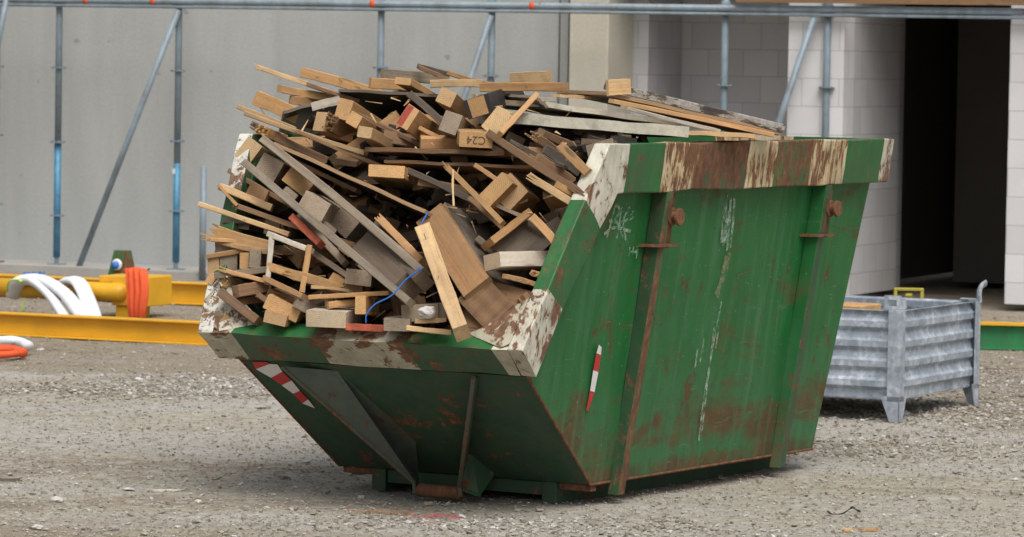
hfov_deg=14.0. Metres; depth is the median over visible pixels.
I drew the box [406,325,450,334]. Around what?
lath
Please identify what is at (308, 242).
buried plank
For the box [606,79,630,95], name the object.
timber block
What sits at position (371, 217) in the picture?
buried plank
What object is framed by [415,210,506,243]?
buried plank
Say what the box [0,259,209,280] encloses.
pavement
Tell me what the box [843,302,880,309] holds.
timber block
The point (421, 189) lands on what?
buried plank
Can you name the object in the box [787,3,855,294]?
block pillar
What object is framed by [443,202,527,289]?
panel
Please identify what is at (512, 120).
lath
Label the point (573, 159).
plank
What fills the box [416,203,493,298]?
panel
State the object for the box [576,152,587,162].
buried plank
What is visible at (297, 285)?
buried plank
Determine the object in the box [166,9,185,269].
scaffold post
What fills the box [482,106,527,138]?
timber block
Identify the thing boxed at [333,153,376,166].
buried plank
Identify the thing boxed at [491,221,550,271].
panel
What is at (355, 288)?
timber block
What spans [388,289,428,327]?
buried plank
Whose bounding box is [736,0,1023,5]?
scaffold deck bearer
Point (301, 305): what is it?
timber block
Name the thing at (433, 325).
buried plank
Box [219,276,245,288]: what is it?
timber block
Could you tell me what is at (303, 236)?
buried plank
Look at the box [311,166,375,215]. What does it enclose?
buried plank
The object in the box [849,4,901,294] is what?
block wall
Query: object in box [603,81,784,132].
plank
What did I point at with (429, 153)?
plank
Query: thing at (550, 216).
buried plank
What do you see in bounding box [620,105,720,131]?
plank
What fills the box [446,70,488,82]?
plank
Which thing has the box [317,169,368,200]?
buried plank
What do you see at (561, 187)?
plank
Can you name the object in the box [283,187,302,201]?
slat
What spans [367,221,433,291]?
beam offcut
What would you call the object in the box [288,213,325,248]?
plank
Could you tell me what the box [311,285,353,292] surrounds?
lath
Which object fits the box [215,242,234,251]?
timber block
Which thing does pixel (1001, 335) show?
steel beam
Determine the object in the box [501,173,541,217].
beam offcut
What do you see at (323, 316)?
timber block
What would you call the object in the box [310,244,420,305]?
buried plank
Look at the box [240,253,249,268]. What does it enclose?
timber block
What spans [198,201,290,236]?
lath
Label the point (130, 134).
scaffold brace
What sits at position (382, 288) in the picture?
buried plank
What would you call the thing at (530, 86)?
plank
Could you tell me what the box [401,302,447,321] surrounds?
timber block
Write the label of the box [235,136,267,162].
beam offcut
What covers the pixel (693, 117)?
plank
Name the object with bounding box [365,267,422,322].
packing strap
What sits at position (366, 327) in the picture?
plank
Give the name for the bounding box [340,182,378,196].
buried plank
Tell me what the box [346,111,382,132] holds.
timber block
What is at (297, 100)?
timber block
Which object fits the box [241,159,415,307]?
plank
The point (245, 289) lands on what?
plank
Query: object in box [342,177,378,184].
buried plank
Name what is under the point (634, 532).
wood chip
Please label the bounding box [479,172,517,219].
beam offcut
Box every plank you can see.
[200,223,274,248]
[206,249,246,258]
[214,266,265,278]
[215,242,282,257]
[217,288,262,325]
[218,183,273,211]
[231,281,270,297]
[232,204,355,246]
[236,104,296,128]
[236,294,266,304]
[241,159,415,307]
[249,121,328,164]
[252,90,298,122]
[254,63,333,95]
[259,135,430,275]
[266,286,312,301]
[273,245,297,266]
[277,84,334,99]
[278,202,298,221]
[282,266,348,292]
[283,136,321,149]
[283,234,308,260]
[287,244,341,268]
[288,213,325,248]
[288,239,420,250]
[291,282,300,288]
[296,214,349,267]
[299,67,384,90]
[308,266,332,277]
[308,290,394,298]
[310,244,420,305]
[311,96,339,110]
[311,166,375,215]
[316,251,344,262]
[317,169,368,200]
[326,299,354,308]
[328,111,399,169]
[328,263,351,278]
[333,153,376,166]
[338,162,367,170]
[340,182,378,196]
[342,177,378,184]
[345,323,386,331]
[349,260,358,268]
[350,194,414,207]
[357,205,381,211]
[361,210,375,222]
[361,301,391,316]
[364,164,480,196]
[368,203,381,214]
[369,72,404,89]
[370,316,382,324]
[373,266,428,297]
[374,213,427,268]
[376,214,400,229]
[378,295,392,319]
[380,69,449,83]
[382,130,419,148]
[382,156,400,229]
[382,311,393,324]
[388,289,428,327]
[397,218,419,233]
[401,229,417,241]
[407,91,442,124]
[412,177,444,192]
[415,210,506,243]
[415,222,471,341]
[417,64,448,76]
[417,251,532,279]
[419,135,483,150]
[425,114,481,125]
[428,319,451,329]
[430,79,484,87]
[431,188,468,205]
[442,161,505,226]
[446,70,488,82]
[449,275,457,289]
[450,149,471,174]
[460,173,487,181]
[462,206,477,210]
[467,177,477,188]
[471,94,555,101]
[478,180,490,189]
[480,82,568,91]
[481,208,532,250]
[486,129,584,195]
[490,218,512,227]
[491,144,505,150]
[492,223,499,234]
[493,164,539,187]
[503,171,570,186]
[505,131,524,144]
[512,147,548,164]
[514,129,535,134]
[525,131,557,150]
[526,172,570,204]
[529,142,586,159]
[529,213,554,242]
[534,153,575,182]
[537,128,576,146]
[539,206,566,223]
[540,144,579,175]
[543,192,570,210]
[547,217,560,233]
[551,94,607,100]
[554,181,572,196]
[556,142,591,175]
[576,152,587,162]
[581,138,617,143]
[586,138,614,157]
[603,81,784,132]
[608,98,773,136]
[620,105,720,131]
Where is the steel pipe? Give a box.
[199,166,206,279]
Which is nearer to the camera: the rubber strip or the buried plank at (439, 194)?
the rubber strip
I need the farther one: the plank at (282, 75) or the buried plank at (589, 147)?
the plank at (282, 75)
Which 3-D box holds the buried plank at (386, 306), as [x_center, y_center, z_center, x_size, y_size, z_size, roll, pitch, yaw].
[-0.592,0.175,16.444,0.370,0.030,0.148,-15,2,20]
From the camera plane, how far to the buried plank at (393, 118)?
16.97 m
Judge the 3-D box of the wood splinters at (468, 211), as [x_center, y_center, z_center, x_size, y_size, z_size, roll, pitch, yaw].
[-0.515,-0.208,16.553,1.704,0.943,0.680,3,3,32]
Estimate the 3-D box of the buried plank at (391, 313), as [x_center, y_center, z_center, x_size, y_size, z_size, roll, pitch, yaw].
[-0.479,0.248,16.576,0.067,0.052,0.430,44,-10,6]
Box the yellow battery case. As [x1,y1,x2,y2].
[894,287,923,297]
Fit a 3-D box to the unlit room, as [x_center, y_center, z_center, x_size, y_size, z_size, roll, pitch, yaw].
[4.938,-2.404,32.203,4.368,5.150,5.100,2,3,24]
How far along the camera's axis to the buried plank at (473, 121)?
16.96 m
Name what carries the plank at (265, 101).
on the panel at (305, 112)
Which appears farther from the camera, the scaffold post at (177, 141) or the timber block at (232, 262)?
the scaffold post at (177, 141)
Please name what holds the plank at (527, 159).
on the waste skip
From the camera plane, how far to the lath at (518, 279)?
15.94 m
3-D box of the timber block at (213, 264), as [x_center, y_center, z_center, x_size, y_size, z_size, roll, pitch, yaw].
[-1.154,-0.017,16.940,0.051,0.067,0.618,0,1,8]
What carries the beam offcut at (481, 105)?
on the panel at (557, 109)
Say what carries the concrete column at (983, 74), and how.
on the ground
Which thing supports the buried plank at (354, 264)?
on the wood debris
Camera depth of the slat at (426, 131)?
16.65 m
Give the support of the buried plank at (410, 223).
on the wood debris
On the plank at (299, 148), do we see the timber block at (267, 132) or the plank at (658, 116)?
the timber block at (267, 132)
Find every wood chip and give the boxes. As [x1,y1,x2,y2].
[0,477,22,480]
[150,489,180,491]
[628,531,641,533]
[841,528,854,531]
[859,528,878,530]
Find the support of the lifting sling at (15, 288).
on the ground
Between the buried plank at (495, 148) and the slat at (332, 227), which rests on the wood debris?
the slat at (332, 227)
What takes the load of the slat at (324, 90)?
on the panel at (386, 107)
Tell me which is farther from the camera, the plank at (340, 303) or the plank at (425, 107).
the plank at (425, 107)
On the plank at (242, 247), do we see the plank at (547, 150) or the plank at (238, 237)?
the plank at (238, 237)
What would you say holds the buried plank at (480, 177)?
on the wood debris
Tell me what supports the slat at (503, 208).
on the plank at (507, 229)
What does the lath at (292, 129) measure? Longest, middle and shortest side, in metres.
0.604 x 0.038 x 0.027 m
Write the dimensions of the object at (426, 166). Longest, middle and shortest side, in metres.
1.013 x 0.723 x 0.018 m
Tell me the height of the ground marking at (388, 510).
0.010 m
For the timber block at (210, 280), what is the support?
on the waste skip
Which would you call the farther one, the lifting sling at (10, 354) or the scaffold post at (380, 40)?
the scaffold post at (380, 40)
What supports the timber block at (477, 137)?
on the plank at (429, 153)
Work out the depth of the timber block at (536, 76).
17.28 m
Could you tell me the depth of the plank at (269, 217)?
16.59 m
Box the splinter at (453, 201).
[452,169,454,206]
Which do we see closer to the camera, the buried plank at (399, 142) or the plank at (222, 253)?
the plank at (222, 253)
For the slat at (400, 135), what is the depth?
16.84 m
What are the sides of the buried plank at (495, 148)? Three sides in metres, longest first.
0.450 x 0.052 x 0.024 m
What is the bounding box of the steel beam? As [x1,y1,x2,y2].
[980,321,1023,349]
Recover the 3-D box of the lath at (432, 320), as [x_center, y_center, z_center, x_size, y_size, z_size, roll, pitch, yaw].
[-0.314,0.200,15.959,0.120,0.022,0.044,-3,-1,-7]
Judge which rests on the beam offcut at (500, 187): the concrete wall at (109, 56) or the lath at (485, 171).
the lath at (485, 171)
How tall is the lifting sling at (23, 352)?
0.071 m
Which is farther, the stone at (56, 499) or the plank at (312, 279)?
the stone at (56, 499)
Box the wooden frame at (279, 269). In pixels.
[262,231,314,301]
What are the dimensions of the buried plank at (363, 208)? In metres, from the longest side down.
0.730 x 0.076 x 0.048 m
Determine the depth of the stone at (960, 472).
18.18 m
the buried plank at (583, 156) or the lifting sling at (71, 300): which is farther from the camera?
the lifting sling at (71, 300)
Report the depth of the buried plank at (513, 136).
16.55 m
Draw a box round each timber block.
[204,290,213,301]
[205,272,216,284]
[207,257,219,272]
[214,307,223,316]
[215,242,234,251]
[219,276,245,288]
[220,255,239,269]
[220,313,230,321]
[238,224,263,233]
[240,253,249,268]
[246,182,281,214]
[249,250,266,267]
[254,125,287,139]
[263,310,301,326]
[264,220,303,238]
[282,167,318,195]
[289,95,318,105]
[292,297,320,312]
[299,190,340,222]
[306,306,369,327]
[324,298,343,307]
[329,272,344,284]
[344,268,380,288]
[344,283,371,291]
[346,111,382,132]
[355,296,384,316]
[357,126,393,146]
[368,164,414,188]
[383,315,423,330]
[393,89,407,97]
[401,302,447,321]
[436,87,467,117]
[456,126,492,147]
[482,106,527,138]
[483,251,547,270]
[510,71,552,81]
[518,291,529,301]
[529,270,539,277]
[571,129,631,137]
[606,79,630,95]
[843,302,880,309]
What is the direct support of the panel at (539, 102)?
on the panel at (557, 109)
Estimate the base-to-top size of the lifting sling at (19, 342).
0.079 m
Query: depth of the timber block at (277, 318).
16.29 m
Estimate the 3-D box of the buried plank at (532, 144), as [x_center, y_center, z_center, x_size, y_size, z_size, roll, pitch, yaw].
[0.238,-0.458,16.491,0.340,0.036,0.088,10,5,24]
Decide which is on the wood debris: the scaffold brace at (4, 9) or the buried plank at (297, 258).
the buried plank at (297, 258)
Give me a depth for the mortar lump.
15.91 m
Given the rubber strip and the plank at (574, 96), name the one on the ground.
the rubber strip
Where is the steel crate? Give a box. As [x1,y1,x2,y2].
[824,280,986,421]
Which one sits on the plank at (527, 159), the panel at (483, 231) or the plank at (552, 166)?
the plank at (552, 166)
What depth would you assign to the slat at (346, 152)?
16.75 m
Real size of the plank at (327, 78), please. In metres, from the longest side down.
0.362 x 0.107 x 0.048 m
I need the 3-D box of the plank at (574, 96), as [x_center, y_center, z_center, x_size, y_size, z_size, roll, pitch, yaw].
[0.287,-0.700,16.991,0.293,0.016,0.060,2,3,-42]
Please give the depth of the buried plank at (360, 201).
16.75 m
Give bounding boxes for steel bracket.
[108,250,134,274]
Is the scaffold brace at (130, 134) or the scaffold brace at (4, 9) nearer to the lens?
the scaffold brace at (130, 134)
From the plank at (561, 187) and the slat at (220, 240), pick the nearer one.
the plank at (561, 187)
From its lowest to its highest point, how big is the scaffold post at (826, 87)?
3.000 m
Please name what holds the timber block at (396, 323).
on the waste skip
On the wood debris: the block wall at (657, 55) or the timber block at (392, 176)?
the timber block at (392, 176)
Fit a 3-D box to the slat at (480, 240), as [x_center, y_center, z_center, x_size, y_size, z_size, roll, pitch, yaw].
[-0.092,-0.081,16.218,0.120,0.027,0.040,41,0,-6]
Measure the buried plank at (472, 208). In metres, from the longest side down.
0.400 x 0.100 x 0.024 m
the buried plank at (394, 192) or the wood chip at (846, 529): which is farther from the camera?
the buried plank at (394, 192)
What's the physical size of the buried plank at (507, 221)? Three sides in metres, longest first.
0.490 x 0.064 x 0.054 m
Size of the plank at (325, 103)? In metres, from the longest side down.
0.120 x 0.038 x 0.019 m
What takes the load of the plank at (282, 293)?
on the beam offcut at (274, 302)
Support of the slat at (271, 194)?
on the slat
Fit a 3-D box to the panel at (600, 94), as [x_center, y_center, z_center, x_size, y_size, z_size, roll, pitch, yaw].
[0.650,-0.644,17.137,0.804,0.018,0.500,12,-1,-22]
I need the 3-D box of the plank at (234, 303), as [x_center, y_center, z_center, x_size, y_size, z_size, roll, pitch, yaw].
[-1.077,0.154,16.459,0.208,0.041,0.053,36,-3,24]
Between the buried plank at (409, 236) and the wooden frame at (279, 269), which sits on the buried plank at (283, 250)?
the buried plank at (409, 236)
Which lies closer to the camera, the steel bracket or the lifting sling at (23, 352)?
the lifting sling at (23, 352)
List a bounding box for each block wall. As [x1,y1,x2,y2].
[631,0,682,125]
[680,0,905,286]
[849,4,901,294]
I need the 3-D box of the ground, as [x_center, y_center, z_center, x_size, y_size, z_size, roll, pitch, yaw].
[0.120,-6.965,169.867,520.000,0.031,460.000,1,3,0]
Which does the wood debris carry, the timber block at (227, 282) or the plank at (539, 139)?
the plank at (539, 139)
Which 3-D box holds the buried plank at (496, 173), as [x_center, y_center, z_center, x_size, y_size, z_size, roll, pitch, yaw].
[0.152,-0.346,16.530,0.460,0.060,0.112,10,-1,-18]
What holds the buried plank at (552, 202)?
on the buried plank
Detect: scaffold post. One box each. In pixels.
[0,6,3,261]
[47,3,66,264]
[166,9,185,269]
[372,0,388,89]
[483,0,498,92]
[716,0,732,131]
[818,3,835,136]
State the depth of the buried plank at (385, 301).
16.44 m
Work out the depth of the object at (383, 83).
17.31 m
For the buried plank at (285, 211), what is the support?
on the wood debris
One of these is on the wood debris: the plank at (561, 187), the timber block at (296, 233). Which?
the timber block at (296, 233)
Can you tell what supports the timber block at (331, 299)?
on the timber block at (323, 316)
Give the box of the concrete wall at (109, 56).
[0,0,569,266]
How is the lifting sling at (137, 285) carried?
hanging from the steel lifting frame at (122, 325)
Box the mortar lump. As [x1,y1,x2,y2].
[417,306,435,318]
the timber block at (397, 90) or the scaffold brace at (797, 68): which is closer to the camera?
the timber block at (397, 90)
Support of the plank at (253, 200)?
on the waste skip
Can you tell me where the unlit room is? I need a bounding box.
[900,4,958,278]
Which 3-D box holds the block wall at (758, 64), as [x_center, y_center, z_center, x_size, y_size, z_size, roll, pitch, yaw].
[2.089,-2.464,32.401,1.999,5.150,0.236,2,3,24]
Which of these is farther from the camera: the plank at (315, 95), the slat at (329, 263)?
the plank at (315, 95)
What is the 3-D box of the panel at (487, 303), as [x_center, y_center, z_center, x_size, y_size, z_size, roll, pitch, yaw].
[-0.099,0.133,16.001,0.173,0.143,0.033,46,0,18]
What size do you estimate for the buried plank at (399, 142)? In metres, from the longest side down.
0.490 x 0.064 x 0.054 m
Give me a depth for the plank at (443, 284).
15.87 m
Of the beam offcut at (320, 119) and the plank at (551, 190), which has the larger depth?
the beam offcut at (320, 119)
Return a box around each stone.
[31,524,42,529]
[50,496,62,502]
[108,525,119,530]
[922,413,931,417]
[952,470,967,473]
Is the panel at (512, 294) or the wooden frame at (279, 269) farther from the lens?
the wooden frame at (279, 269)
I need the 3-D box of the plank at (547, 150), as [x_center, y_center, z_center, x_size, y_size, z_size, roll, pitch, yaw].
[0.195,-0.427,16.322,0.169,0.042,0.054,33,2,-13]
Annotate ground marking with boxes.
[352,509,409,513]
[409,513,460,518]
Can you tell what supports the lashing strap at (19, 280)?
attached to the lifting sling at (15, 288)
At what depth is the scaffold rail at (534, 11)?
31.49 m
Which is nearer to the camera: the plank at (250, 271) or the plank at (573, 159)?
the plank at (573, 159)
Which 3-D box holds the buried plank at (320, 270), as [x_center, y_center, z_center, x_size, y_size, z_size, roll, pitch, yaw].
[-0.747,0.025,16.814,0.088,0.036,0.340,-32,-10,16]
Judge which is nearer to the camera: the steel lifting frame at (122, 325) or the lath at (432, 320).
the lath at (432, 320)
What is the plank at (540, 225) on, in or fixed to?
on the waste skip
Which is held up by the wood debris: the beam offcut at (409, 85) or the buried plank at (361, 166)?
the buried plank at (361, 166)
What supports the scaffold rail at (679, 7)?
attached to the scaffold post at (1, 134)
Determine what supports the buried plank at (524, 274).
on the wood debris
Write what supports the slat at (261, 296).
on the beam offcut at (274, 302)
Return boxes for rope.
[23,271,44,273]
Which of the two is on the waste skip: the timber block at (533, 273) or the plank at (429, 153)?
the timber block at (533, 273)
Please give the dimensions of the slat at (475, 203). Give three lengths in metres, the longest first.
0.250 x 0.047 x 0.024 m
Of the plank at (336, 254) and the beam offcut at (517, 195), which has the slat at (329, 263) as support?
the plank at (336, 254)
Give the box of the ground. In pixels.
[0,272,1023,536]
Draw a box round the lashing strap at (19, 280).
[6,279,23,311]
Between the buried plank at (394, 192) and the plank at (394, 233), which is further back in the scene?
the buried plank at (394, 192)
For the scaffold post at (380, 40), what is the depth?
32.05 m
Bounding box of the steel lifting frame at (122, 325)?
[0,274,208,345]
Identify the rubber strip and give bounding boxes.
[827,506,860,514]
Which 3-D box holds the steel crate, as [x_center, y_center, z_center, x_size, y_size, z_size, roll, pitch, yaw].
[1.762,0.392,21.442,1.044,0.666,1.174,2,3,27]
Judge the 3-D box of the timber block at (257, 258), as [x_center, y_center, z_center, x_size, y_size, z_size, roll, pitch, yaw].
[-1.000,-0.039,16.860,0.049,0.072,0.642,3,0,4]
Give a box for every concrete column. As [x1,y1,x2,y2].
[569,0,633,113]
[953,5,1010,282]
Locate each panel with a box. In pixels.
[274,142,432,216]
[278,95,338,132]
[338,89,445,118]
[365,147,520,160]
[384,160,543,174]
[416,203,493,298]
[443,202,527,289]
[458,282,512,326]
[464,281,531,331]
[477,113,688,137]
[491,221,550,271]
[505,100,678,125]
[506,94,547,108]
[558,90,781,134]
[689,130,754,137]
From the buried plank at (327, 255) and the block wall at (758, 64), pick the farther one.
the block wall at (758, 64)
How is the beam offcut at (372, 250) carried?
on the timber block at (407, 311)
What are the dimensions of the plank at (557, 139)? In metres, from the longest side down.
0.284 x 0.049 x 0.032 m
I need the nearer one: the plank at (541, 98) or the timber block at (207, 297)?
the timber block at (207, 297)
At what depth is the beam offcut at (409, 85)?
17.14 m
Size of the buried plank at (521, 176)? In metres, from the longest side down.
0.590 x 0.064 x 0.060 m
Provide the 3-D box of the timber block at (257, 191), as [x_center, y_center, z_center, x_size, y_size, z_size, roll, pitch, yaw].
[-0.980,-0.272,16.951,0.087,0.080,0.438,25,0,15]
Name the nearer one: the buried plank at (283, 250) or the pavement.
the buried plank at (283, 250)
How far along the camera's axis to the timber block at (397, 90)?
17.17 m
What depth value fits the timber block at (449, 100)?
16.77 m
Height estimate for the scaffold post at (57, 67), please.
3.000 m
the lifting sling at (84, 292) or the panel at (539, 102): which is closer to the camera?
the panel at (539, 102)
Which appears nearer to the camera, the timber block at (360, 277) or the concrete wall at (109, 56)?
the timber block at (360, 277)
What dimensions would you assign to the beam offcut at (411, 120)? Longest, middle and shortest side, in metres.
0.458 x 0.098 x 0.065 m
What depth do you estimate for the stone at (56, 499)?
16.44 m
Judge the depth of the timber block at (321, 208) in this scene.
16.44 m
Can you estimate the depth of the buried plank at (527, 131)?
16.68 m
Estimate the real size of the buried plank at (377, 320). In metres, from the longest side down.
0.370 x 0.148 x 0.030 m
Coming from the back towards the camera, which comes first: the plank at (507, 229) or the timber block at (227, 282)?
the timber block at (227, 282)
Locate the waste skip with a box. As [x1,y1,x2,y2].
[198,132,893,503]
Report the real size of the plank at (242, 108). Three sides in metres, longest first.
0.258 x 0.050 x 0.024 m
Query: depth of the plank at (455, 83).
17.01 m
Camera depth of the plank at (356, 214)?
16.38 m
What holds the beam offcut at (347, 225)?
on the buried plank
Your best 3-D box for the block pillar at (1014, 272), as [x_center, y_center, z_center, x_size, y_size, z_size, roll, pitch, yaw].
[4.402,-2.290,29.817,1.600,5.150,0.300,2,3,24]
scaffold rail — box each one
[0,0,1023,15]
[0,3,1023,18]
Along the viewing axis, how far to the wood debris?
16.61 m
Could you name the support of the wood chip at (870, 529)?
on the ground
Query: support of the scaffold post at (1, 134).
on the pavement
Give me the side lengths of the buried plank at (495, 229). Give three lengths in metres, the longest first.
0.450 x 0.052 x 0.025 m
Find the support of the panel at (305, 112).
on the waste skip
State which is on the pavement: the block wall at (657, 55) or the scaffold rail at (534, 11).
the block wall at (657, 55)
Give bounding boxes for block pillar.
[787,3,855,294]
[1004,5,1023,304]
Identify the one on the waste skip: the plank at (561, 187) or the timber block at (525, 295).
the timber block at (525, 295)
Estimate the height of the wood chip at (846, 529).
0.015 m
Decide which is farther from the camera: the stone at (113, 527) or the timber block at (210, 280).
the timber block at (210, 280)
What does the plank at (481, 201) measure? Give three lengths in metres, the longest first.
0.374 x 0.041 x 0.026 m
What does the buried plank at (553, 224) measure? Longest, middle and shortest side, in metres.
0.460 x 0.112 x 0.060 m
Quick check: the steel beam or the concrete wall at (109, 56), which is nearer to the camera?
the steel beam
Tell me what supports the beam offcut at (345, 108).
on the wood debris
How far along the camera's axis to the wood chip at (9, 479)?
17.21 m
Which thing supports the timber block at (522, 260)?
on the panel at (468, 273)
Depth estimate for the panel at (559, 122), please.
16.55 m
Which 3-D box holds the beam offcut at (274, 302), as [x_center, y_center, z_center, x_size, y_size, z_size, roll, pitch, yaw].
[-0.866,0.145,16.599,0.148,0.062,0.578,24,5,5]
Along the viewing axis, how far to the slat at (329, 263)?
16.42 m
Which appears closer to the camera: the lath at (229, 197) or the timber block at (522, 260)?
the timber block at (522, 260)
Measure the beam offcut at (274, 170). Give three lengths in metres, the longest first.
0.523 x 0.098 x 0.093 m
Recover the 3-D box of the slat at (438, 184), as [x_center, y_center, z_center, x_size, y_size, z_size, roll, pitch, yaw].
[-0.240,-0.308,16.424,0.415,0.031,0.057,26,1,27]
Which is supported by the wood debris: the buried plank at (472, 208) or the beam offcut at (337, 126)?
the beam offcut at (337, 126)
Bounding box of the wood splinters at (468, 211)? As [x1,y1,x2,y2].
[233,97,577,326]
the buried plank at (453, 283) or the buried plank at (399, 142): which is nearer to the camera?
the buried plank at (453, 283)
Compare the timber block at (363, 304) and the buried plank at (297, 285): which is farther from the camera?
the buried plank at (297, 285)
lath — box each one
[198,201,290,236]
[217,184,237,206]
[244,111,368,155]
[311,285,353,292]
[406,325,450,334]
[414,317,445,323]
[473,163,495,179]
[494,92,539,137]
[502,274,540,285]
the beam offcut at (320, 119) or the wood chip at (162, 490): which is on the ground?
the wood chip at (162, 490)
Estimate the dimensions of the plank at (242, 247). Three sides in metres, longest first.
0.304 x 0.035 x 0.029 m
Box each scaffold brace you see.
[0,0,8,44]
[76,9,180,265]
[461,14,493,100]
[774,17,816,135]
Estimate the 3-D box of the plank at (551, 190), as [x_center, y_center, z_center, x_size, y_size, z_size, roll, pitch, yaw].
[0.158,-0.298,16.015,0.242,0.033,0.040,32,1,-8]
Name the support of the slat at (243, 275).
on the plank at (282, 293)
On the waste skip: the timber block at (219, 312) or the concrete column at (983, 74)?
the timber block at (219, 312)
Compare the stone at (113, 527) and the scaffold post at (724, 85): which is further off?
the scaffold post at (724, 85)
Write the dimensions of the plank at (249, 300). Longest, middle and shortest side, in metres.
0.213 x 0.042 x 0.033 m
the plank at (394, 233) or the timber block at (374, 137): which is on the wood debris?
the timber block at (374, 137)
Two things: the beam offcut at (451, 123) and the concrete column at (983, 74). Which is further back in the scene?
the concrete column at (983, 74)
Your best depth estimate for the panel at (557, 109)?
16.86 m
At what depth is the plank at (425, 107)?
16.78 m
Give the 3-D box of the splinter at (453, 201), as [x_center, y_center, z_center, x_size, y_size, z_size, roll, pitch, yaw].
[-0.229,-0.312,16.167,0.012,0.174,0.013,-1,-34,-1]
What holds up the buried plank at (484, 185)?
on the wood debris
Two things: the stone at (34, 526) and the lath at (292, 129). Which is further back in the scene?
the lath at (292, 129)
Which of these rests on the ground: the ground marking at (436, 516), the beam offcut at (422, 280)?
the ground marking at (436, 516)
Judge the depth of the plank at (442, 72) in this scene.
17.41 m
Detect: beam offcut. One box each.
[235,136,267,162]
[256,153,290,187]
[263,293,305,321]
[313,112,386,156]
[322,111,356,142]
[331,207,371,241]
[334,98,381,126]
[352,232,421,299]
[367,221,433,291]
[395,77,435,93]
[396,104,442,140]
[439,110,471,138]
[463,89,523,119]
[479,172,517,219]
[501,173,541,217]
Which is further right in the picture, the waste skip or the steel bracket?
the waste skip
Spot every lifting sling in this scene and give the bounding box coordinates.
[0,336,32,349]
[0,344,27,357]
[0,348,27,358]
[6,275,69,314]
[19,273,90,315]
[59,276,101,315]
[123,267,148,317]
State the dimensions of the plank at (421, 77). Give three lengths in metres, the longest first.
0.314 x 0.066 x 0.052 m
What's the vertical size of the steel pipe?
0.884 m
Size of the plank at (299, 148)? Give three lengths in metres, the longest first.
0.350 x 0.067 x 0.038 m
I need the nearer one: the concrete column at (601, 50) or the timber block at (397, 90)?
the timber block at (397, 90)
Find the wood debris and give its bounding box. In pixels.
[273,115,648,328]
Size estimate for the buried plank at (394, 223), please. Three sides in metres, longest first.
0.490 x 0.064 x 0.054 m
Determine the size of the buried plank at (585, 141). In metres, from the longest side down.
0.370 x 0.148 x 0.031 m
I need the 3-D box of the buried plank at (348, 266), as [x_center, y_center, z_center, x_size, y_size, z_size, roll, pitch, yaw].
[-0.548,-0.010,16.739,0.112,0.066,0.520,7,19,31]
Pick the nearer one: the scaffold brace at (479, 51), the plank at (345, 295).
the plank at (345, 295)
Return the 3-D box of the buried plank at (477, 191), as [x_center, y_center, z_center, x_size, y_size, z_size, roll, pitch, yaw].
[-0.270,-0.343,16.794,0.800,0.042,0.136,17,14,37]
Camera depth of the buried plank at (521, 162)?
16.44 m
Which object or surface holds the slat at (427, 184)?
on the slat at (438, 184)
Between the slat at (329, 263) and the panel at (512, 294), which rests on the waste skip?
the panel at (512, 294)
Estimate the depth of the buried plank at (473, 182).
16.62 m
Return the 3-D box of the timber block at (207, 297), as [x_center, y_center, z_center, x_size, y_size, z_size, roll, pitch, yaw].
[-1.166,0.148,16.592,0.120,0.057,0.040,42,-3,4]
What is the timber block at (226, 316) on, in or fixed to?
on the waste skip
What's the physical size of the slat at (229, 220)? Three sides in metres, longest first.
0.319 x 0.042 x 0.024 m
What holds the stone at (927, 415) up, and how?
on the ground
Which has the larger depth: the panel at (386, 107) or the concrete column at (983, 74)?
the concrete column at (983, 74)
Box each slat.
[202,237,236,242]
[215,266,282,283]
[223,218,289,225]
[227,168,293,209]
[255,290,296,323]
[268,150,361,194]
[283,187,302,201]
[294,129,382,164]
[306,82,359,102]
[311,250,370,291]
[323,221,339,234]
[357,112,419,146]
[408,167,494,210]
[417,65,445,78]
[418,126,460,148]
[418,179,474,194]
[467,196,504,229]
[475,235,495,253]
[495,204,550,228]
[509,139,567,169]
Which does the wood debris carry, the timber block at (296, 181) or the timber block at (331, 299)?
the timber block at (296, 181)
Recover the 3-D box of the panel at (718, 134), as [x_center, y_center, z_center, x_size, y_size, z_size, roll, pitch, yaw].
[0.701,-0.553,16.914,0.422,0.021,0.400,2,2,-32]
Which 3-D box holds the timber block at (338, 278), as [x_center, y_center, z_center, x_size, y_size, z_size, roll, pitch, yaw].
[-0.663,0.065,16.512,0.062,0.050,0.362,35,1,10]
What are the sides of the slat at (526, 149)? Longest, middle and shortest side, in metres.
0.256 x 0.043 x 0.020 m
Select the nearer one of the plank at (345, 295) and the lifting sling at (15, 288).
the plank at (345, 295)
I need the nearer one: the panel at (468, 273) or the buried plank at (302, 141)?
the panel at (468, 273)

